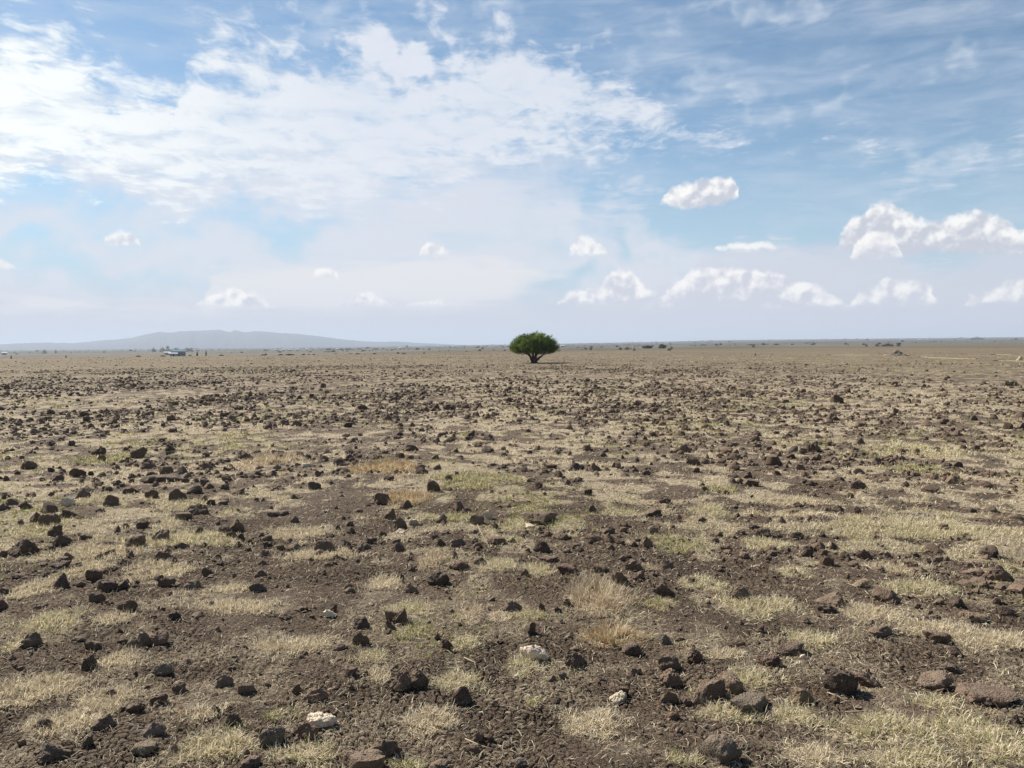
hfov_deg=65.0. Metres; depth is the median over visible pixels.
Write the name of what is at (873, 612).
grass tuft
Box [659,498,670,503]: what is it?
stone
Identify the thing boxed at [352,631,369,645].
stone
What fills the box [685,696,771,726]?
grass tuft
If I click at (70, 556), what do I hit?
stone
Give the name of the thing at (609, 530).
stone
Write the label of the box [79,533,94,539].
stone
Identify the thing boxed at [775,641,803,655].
stone
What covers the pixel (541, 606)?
stone
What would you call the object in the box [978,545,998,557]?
stone
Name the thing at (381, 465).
grass tuft
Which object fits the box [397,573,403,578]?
stone
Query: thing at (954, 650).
stone
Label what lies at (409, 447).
stone
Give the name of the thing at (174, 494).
stone
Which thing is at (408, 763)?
grass tuft
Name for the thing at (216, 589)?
grass tuft
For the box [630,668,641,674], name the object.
stone
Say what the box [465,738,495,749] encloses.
twig
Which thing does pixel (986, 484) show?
stone
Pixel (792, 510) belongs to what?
stone
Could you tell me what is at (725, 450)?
stone
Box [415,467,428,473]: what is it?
stone
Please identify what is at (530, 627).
stone
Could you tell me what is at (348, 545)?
stone
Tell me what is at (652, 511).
stone
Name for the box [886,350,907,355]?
earth heap
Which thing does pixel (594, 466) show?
stone
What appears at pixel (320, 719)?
stone
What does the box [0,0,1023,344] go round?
sky
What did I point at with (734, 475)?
stone
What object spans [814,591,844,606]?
stone
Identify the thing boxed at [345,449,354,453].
stone
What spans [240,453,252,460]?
stone
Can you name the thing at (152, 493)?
stone
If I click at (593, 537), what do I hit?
stone
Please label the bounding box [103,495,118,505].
stone
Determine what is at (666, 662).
stone
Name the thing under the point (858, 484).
stone
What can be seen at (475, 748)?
stone
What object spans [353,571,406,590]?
grass tuft
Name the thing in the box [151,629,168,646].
stone
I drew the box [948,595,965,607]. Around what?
stone
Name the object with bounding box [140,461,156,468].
stone
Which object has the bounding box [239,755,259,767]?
stone
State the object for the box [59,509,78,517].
stone
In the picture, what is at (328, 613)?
stone
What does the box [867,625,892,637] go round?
stone
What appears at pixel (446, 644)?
stone
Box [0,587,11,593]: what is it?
stone
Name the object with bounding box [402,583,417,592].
stone
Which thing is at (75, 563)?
stone
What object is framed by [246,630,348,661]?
grass tuft
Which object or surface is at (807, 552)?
stone
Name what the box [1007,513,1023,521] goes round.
stone
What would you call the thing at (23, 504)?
stone
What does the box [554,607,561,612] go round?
stone
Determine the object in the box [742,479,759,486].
stone
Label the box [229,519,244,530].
stone
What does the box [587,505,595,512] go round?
stone
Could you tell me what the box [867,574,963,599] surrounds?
grass tuft
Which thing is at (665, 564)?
stone
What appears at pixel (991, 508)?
stone
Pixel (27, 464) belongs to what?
stone
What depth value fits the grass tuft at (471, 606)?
4.82 m
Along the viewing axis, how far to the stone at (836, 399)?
21.22 m
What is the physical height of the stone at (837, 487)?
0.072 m
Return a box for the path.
[928,357,971,358]
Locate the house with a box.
[170,349,185,355]
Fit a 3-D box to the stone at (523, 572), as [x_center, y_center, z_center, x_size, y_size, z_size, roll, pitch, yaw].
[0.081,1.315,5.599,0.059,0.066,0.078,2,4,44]
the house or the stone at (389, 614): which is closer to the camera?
the stone at (389, 614)
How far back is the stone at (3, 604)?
4.94 m
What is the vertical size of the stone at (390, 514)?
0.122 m
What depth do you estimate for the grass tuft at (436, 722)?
3.45 m
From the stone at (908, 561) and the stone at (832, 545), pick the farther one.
the stone at (832, 545)
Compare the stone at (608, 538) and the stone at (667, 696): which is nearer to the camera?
the stone at (667, 696)
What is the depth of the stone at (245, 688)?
3.71 m
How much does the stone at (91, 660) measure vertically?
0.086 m
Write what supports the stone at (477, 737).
on the ground at (860, 353)
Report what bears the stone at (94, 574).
on the ground at (860, 353)
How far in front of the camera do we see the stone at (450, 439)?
13.34 m
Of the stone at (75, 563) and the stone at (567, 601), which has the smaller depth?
the stone at (567, 601)
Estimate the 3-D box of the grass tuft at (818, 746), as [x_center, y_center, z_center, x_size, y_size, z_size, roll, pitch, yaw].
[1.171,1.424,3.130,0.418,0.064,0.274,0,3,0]
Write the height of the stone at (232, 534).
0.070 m
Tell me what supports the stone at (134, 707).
on the ground at (860, 353)
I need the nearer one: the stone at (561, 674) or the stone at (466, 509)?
the stone at (561, 674)
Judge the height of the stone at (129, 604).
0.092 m
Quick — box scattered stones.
[0,351,1023,767]
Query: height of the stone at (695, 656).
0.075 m
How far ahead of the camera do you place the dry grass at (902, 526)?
6.84 m
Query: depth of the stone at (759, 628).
4.44 m
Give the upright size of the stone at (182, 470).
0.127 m
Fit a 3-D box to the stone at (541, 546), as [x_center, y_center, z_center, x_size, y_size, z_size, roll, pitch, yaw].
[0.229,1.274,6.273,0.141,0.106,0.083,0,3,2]
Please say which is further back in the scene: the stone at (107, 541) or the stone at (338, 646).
the stone at (107, 541)
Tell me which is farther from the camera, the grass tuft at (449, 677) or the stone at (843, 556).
the stone at (843, 556)
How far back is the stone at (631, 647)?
4.17 m
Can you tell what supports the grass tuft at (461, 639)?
on the ground at (860, 353)
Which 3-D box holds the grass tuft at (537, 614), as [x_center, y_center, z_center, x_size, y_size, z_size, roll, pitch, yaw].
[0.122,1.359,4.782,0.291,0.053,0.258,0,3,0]
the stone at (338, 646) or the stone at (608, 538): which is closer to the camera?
the stone at (338, 646)
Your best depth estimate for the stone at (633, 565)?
5.68 m
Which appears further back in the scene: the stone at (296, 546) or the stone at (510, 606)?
the stone at (296, 546)
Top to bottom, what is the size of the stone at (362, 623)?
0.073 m
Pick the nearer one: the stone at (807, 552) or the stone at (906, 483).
the stone at (807, 552)
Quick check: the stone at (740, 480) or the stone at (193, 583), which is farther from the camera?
the stone at (740, 480)
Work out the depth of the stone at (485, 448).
12.17 m
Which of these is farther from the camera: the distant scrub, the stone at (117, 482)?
the distant scrub
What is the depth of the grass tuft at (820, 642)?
4.35 m
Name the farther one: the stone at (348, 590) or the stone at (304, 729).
the stone at (348, 590)
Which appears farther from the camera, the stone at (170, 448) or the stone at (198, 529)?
the stone at (170, 448)
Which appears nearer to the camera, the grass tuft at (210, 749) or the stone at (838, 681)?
the grass tuft at (210, 749)
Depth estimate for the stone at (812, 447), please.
11.87 m
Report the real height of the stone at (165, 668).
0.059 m
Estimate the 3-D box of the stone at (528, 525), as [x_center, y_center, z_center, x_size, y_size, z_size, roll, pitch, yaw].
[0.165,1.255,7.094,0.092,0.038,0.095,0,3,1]
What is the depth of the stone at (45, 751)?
3.13 m
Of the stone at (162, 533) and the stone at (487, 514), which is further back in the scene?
the stone at (487, 514)
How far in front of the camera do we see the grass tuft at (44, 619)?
4.64 m
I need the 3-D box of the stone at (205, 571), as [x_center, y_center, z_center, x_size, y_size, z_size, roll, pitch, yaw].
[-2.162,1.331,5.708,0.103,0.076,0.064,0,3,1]
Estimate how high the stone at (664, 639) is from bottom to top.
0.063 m
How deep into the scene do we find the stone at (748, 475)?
9.61 m
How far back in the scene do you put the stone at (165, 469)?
10.11 m
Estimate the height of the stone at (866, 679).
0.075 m
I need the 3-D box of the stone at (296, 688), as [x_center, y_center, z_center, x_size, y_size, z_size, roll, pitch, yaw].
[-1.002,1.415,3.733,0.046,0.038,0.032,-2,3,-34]
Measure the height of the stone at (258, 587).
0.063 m
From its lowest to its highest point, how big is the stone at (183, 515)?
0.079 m
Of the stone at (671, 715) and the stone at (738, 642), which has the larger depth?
the stone at (738, 642)
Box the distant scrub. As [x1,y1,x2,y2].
[0,337,1017,352]
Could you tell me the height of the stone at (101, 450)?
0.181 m
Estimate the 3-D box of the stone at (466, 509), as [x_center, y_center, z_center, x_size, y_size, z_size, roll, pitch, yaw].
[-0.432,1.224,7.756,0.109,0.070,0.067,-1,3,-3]
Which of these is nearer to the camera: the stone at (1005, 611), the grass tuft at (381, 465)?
the stone at (1005, 611)
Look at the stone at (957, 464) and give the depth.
10.25 m
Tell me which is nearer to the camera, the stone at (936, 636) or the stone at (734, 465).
the stone at (936, 636)
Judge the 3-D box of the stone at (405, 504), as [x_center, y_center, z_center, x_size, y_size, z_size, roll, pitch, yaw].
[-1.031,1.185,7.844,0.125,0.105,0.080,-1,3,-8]
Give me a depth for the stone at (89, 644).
4.26 m
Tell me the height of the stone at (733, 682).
0.096 m
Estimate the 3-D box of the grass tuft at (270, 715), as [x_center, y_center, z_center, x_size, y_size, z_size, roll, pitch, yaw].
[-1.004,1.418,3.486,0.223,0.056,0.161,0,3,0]
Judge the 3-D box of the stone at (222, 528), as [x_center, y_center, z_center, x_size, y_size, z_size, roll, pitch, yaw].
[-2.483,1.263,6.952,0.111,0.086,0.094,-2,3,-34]
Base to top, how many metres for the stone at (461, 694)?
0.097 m
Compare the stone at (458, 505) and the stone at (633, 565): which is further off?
the stone at (458, 505)
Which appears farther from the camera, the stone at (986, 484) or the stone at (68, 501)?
the stone at (986, 484)
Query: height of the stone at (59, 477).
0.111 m
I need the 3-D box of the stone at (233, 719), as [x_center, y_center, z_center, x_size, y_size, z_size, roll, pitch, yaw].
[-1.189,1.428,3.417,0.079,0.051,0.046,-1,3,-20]
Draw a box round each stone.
[0,550,8,556]
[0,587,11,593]
[0,599,8,609]
[5,498,20,505]
[7,538,40,556]
[19,502,32,509]
[19,632,42,648]
[20,460,37,469]
[29,512,39,521]
[31,718,52,730]
[32,741,74,764]
[37,513,60,524]
[40,500,57,512]
[43,546,55,551]
[47,525,62,536]
[49,560,70,569]
[52,474,64,481]
[52,534,72,546]
[52,572,69,588]
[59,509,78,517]
[60,497,75,505]
[63,552,73,560]
[69,467,86,476]
[69,561,81,565]
[71,636,85,642]
[74,488,90,498]
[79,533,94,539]
[81,653,97,671]
[81,735,93,747]
[84,640,100,649]
[85,569,102,580]
[88,593,105,602]
[90,714,115,730]
[94,446,105,455]
[96,579,118,591]
[101,539,120,546]
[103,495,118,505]
[104,549,116,556]
[113,480,121,485]
[117,599,137,611]
[117,636,127,643]
[118,580,129,589]
[122,487,138,493]
[125,533,145,546]
[125,702,143,712]
[126,636,137,647]
[130,447,147,457]
[131,740,158,754]
[136,521,148,528]
[136,632,151,649]
[139,473,181,482]
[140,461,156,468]
[143,722,166,736]
[144,489,158,497]
[149,693,167,705]
[151,529,169,541]
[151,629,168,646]
[151,663,172,674]
[153,552,171,560]
[157,577,175,587]
[159,466,173,474]
[165,445,175,451]
[168,489,186,500]
[168,611,181,619]
[171,680,185,693]
[173,542,189,548]
[175,512,192,519]
[176,466,187,474]
[184,578,200,590]
[186,485,201,494]
[188,503,208,515]
[193,527,204,534]
[199,462,210,469]
[200,566,213,576]
[215,674,233,687]
[218,525,231,533]
[221,474,232,481]
[223,714,241,726]
[226,531,236,537]
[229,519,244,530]
[232,488,244,495]
[237,682,254,693]
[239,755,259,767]
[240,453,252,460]
[249,583,266,591]
[254,569,266,576]
[258,560,266,565]
[259,535,272,541]
[259,726,285,746]
[267,510,289,516]
[272,452,282,456]
[274,544,284,550]
[286,543,301,551]
[289,516,298,523]
[291,684,301,693]
[293,605,308,610]
[295,722,318,739]
[301,687,327,702]
[305,712,337,727]
[307,481,320,489]
[314,540,334,553]
[323,609,335,616]
[332,457,347,465]
[333,642,345,651]
[342,541,351,548]
[343,422,351,426]
[343,583,352,589]
[343,587,354,593]
[343,667,357,677]
[343,749,384,767]
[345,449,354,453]
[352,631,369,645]
[353,616,370,629]
[358,404,367,409]
[369,739,402,758]
[372,493,390,504]
[383,474,393,480]
[384,508,395,519]
[385,609,396,620]
[385,620,395,629]
[389,672,410,691]
[391,542,404,551]
[392,608,407,624]
[393,517,406,529]
[394,431,402,435]
[395,528,406,533]
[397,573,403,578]
[400,500,412,508]
[402,444,418,450]
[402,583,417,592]
[408,519,418,524]
[410,673,428,689]
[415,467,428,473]
[427,479,439,491]
[427,571,449,586]
[430,758,449,767]
[435,539,445,545]
[436,513,446,522]
[441,639,452,649]
[443,437,454,442]
[448,560,469,569]
[451,538,465,547]
[451,686,471,706]
[452,501,464,510]
[462,507,472,512]
[466,743,483,756]
[467,429,474,436]
[470,514,483,524]
[471,732,482,742]
[473,557,485,564]
[481,445,493,452]
[483,510,491,518]
[483,734,493,741]
[486,536,505,544]
[490,523,498,528]
[500,600,521,611]
[508,757,526,767]
[518,568,528,576]
[520,645,547,661]
[523,511,556,524]
[524,622,535,634]
[525,523,534,528]
[532,540,549,552]
[535,482,542,489]
[539,556,557,563]
[539,603,544,609]
[543,463,557,468]
[545,675,555,681]
[552,531,567,540]
[554,470,562,476]
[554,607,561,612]
[556,563,578,574]
[556,671,566,678]
[560,575,567,581]
[563,598,570,606]
[564,652,586,668]
[570,462,584,469]
[571,477,582,482]
[583,489,591,494]
[586,533,600,541]
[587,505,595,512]
[589,462,600,470]
[593,564,609,572]
[601,527,614,533]
[604,533,614,542]
[609,682,628,694]
[609,690,626,704]
[611,572,627,584]
[616,538,624,544]
[623,640,640,655]
[624,559,645,571]
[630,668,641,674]
[632,570,644,579]
[640,470,650,474]
[642,507,661,515]
[642,538,651,547]
[653,582,674,596]
[656,654,683,671]
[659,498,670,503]
[659,559,673,569]
[659,633,670,644]
[659,668,683,687]
[660,691,678,703]
[665,711,679,719]
[679,444,691,452]
[680,696,692,706]
[686,458,699,464]
[686,650,702,663]
[692,690,707,705]
[699,678,726,700]
[700,734,741,764]
[718,670,743,694]
[719,447,732,453]
[720,545,731,549]
[725,459,739,470]
[726,472,738,477]
[727,585,750,599]
[728,477,736,482]
[729,691,768,713]
[732,638,745,646]
[737,477,743,483]
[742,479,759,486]
[743,472,752,478]
[748,524,760,529]
[753,527,770,536]
[755,652,780,666]
[756,625,763,633]
[766,454,782,465]
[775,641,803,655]
[778,516,785,522]
[787,446,797,452]
[787,508,798,513]
[790,686,816,703]
[791,531,803,538]
[793,502,803,507]
[800,548,812,556]
[805,442,819,451]
[811,541,824,551]
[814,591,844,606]
[817,602,836,613]
[819,555,833,565]
[822,667,857,696]
[828,542,837,549]
[830,395,843,402]
[831,505,843,511]
[833,485,841,490]
[836,551,850,560]
[844,493,853,497]
[850,479,867,488]
[852,578,868,587]
[853,468,864,473]
[856,549,872,558]
[856,671,882,687]
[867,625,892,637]
[872,586,901,604]
[901,481,909,486]
[902,559,917,567]
[910,567,928,574]
[915,670,952,690]
[919,484,938,492]
[923,629,951,643]
[924,543,941,552]
[936,663,963,674]
[944,474,960,483]
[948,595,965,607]
[949,645,961,655]
[952,462,962,466]
[955,682,1021,706]
[959,611,988,622]
[961,568,984,576]
[962,507,976,512]
[968,576,988,588]
[975,481,993,487]
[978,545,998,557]
[982,505,997,511]
[982,564,1011,581]
[998,605,1016,616]
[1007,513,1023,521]
[1009,714,1020,723]
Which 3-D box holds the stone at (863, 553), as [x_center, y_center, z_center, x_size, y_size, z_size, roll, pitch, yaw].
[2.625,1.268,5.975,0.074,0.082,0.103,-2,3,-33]
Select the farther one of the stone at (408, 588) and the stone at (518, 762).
the stone at (408, 588)
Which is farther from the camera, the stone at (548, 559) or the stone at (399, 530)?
the stone at (399, 530)
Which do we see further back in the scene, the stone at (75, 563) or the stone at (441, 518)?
the stone at (441, 518)
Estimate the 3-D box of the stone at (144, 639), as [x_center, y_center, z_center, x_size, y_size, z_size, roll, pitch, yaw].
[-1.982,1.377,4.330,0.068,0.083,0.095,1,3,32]
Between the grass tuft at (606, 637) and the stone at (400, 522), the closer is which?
the grass tuft at (606, 637)
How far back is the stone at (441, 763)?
3.06 m
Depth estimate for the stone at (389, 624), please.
4.55 m
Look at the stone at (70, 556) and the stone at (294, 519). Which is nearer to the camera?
the stone at (70, 556)
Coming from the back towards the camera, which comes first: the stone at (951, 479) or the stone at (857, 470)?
the stone at (857, 470)
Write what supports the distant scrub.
on the ground at (860, 353)
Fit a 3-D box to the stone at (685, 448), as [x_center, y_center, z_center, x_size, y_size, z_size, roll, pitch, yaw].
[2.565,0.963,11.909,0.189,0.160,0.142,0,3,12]
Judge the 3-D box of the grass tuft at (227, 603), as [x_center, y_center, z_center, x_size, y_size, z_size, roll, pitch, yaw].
[-1.747,1.343,4.924,0.820,0.076,0.376,0,3,0]
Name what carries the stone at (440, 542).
on the ground at (860, 353)
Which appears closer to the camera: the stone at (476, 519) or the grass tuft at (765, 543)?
the grass tuft at (765, 543)
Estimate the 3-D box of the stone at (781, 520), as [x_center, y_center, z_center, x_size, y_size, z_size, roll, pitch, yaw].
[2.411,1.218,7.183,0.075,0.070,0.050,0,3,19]
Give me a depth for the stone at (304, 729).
3.29 m
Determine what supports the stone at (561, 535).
on the ground at (860, 353)
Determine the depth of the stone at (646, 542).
6.39 m
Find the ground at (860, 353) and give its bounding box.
[0,337,1023,767]
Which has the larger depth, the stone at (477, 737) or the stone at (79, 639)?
the stone at (79, 639)
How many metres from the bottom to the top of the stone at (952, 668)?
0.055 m
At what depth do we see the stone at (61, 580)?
5.37 m
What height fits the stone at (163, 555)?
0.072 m
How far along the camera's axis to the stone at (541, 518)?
7.26 m
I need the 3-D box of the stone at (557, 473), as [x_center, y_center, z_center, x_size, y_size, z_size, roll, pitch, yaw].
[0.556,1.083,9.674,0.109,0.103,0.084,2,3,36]
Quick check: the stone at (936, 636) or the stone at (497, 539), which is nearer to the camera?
the stone at (936, 636)
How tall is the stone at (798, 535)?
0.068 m
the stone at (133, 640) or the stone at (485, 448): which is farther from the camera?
the stone at (485, 448)
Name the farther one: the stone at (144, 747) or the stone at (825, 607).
the stone at (825, 607)
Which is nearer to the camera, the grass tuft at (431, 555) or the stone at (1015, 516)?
the grass tuft at (431, 555)
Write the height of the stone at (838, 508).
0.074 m
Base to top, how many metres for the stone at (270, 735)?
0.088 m
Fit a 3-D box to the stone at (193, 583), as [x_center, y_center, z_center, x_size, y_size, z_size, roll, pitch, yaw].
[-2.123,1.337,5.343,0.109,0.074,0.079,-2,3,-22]
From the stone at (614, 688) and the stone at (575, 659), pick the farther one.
the stone at (575, 659)
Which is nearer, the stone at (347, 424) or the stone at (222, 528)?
the stone at (222, 528)
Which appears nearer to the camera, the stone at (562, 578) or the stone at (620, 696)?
the stone at (620, 696)
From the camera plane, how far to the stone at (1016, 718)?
3.35 m
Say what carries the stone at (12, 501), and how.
on the ground at (860, 353)
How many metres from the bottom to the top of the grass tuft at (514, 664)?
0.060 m
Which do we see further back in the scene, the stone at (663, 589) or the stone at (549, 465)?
the stone at (549, 465)
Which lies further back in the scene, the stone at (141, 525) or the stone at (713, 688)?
the stone at (141, 525)
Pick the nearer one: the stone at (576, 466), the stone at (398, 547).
the stone at (398, 547)
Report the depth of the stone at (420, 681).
3.76 m
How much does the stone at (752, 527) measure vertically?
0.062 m
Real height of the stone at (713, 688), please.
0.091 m
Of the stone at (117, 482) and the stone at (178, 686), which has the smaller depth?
the stone at (178, 686)
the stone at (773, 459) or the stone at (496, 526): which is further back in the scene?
the stone at (773, 459)
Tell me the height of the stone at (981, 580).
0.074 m
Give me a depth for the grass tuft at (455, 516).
7.43 m
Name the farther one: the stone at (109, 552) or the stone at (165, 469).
the stone at (165, 469)
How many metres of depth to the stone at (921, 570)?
5.53 m
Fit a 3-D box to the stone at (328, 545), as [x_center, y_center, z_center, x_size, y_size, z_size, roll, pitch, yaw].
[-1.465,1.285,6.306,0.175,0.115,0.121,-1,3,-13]
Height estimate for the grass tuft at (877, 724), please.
0.090 m
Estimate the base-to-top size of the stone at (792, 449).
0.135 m
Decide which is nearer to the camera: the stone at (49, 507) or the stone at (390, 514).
the stone at (390, 514)
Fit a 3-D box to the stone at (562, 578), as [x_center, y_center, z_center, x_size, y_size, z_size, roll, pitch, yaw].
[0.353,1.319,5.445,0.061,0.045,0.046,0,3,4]
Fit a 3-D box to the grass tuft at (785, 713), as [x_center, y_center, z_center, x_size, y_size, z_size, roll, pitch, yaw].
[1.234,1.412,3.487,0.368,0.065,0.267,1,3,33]
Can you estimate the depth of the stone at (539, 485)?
8.88 m
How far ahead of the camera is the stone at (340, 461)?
10.80 m
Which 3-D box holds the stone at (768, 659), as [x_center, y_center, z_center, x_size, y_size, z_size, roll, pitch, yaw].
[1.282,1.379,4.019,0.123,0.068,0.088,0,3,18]
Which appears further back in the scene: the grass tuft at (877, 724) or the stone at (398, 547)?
the stone at (398, 547)
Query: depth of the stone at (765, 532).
6.71 m
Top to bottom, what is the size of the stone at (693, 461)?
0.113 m
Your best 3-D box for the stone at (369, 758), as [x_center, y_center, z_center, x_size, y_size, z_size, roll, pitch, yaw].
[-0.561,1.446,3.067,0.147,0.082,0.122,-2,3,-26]
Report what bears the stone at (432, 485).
on the ground at (860, 353)
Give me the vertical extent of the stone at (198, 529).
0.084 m
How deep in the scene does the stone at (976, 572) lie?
5.47 m
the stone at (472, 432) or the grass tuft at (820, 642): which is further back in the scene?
the stone at (472, 432)
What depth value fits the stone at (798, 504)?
7.92 m
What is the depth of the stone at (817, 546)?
6.17 m
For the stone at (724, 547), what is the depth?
6.26 m
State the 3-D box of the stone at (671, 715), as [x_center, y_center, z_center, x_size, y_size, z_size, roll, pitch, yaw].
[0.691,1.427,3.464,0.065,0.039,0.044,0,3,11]
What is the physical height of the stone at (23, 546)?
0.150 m
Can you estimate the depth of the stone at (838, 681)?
3.66 m
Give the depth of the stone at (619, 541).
6.47 m
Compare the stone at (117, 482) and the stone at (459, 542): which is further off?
the stone at (117, 482)
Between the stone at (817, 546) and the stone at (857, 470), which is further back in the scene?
the stone at (857, 470)
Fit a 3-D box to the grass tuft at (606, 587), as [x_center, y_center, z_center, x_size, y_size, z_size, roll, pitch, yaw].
[0.582,1.301,5.108,0.721,0.140,1.000,0,3,0]
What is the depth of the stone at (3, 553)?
6.17 m
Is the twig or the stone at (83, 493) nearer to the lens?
the twig
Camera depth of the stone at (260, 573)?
5.60 m
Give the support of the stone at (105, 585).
on the ground at (860, 353)
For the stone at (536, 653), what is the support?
on the ground at (860, 353)
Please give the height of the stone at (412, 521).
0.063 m
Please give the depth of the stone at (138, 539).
6.33 m
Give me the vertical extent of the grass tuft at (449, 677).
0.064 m
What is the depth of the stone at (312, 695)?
3.63 m
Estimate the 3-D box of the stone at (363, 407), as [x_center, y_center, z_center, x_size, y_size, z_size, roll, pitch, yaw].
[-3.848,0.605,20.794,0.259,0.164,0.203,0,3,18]
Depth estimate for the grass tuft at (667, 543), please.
6.42 m
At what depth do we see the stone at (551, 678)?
3.82 m
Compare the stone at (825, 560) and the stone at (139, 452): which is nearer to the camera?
the stone at (825, 560)
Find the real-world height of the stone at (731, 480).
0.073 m
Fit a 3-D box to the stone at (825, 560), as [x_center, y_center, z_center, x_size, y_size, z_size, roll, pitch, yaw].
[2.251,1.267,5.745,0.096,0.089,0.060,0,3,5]
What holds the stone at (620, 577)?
on the ground at (860, 353)
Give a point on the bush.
(1011, 382)
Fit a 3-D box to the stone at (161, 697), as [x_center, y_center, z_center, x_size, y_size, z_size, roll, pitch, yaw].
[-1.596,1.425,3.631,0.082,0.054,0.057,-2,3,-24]
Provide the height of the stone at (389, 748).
0.084 m
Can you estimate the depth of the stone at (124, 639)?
4.32 m
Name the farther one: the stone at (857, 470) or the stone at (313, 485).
the stone at (857, 470)
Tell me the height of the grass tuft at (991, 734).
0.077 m
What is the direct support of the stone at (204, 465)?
on the ground at (860, 353)
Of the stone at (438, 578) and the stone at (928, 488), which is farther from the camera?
the stone at (928, 488)
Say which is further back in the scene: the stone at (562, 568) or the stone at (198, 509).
the stone at (198, 509)
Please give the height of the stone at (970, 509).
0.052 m
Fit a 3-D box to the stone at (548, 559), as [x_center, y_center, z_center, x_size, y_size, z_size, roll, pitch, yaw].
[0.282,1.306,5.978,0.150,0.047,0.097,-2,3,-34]
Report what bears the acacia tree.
on the ground at (860, 353)
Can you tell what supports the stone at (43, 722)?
on the ground at (860, 353)
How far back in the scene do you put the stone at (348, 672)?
3.88 m
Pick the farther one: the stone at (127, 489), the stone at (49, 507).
the stone at (127, 489)
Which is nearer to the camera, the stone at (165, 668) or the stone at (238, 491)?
the stone at (165, 668)
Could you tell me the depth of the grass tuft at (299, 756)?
3.15 m
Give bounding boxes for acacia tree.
[508,331,560,362]
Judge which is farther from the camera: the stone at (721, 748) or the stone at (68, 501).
the stone at (68, 501)
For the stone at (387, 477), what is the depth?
9.47 m
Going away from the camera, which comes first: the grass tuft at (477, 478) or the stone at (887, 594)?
the stone at (887, 594)
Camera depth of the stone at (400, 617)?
4.63 m
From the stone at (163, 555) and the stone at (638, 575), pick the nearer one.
the stone at (638, 575)
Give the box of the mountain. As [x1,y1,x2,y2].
[0,330,453,349]
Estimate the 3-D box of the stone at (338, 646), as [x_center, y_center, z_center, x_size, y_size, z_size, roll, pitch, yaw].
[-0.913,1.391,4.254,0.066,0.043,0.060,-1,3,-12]
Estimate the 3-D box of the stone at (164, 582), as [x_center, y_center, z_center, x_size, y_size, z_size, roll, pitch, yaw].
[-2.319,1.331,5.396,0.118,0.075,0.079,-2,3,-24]
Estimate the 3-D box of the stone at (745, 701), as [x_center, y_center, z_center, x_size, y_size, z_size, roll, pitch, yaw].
[1.052,1.412,3.567,0.198,0.066,0.126,-3,4,-39]
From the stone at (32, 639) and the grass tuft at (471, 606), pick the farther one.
the grass tuft at (471, 606)
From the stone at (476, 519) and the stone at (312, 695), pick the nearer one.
the stone at (312, 695)
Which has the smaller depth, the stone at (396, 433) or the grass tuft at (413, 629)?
the grass tuft at (413, 629)
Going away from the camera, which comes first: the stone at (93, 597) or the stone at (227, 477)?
the stone at (93, 597)
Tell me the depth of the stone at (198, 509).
7.64 m
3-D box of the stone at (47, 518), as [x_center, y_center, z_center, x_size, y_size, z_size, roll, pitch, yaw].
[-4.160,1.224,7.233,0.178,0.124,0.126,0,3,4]
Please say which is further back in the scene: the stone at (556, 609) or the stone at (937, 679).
the stone at (556, 609)
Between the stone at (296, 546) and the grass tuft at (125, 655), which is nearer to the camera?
the grass tuft at (125, 655)
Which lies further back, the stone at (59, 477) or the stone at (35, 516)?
the stone at (59, 477)
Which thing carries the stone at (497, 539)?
on the ground at (860, 353)
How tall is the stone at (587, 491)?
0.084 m
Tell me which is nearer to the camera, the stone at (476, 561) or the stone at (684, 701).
the stone at (684, 701)
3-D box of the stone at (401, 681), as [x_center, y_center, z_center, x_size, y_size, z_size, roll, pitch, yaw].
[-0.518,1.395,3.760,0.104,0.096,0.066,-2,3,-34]
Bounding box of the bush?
[999,380,1021,386]
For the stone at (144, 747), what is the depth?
3.16 m
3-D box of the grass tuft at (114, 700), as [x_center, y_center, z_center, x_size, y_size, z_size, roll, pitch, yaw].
[-1.870,1.422,3.684,0.387,0.065,0.355,0,3,16]
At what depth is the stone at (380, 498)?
8.04 m
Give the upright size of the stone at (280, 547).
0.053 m
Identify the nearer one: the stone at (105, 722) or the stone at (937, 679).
the stone at (105, 722)
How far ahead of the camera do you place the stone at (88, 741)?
3.22 m
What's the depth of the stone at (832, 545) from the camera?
6.23 m
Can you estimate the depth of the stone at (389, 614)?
4.71 m
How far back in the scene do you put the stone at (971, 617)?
4.62 m
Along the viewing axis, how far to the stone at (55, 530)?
6.82 m
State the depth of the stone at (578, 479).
9.33 m
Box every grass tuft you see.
[1,604,93,633]
[61,681,161,713]
[81,641,145,671]
[149,717,263,767]
[161,593,292,616]
[178,698,229,728]
[202,578,252,595]
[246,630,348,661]
[258,732,339,767]
[261,702,299,721]
[334,456,418,476]
[349,643,398,661]
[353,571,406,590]
[365,488,442,509]
[374,596,441,615]
[384,751,429,767]
[386,617,440,639]
[394,696,466,741]
[410,545,452,573]
[414,469,527,491]
[427,665,497,694]
[432,513,469,521]
[449,631,486,650]
[453,599,487,624]
[502,647,554,679]
[509,606,554,620]
[515,561,557,576]
[549,703,635,743]
[550,569,652,620]
[566,616,657,649]
[636,594,679,612]
[646,532,715,554]
[679,571,730,591]
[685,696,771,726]
[708,589,811,623]
[723,662,797,687]
[737,534,799,550]
[750,695,832,727]
[766,733,869,767]
[778,625,845,652]
[781,704,971,749]
[831,595,913,625]
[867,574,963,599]
[929,697,1023,767]
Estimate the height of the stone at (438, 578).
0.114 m
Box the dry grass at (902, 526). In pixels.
[0,354,1023,767]
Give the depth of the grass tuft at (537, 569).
5.72 m
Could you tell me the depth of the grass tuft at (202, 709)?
3.50 m
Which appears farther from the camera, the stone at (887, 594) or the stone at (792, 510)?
the stone at (792, 510)

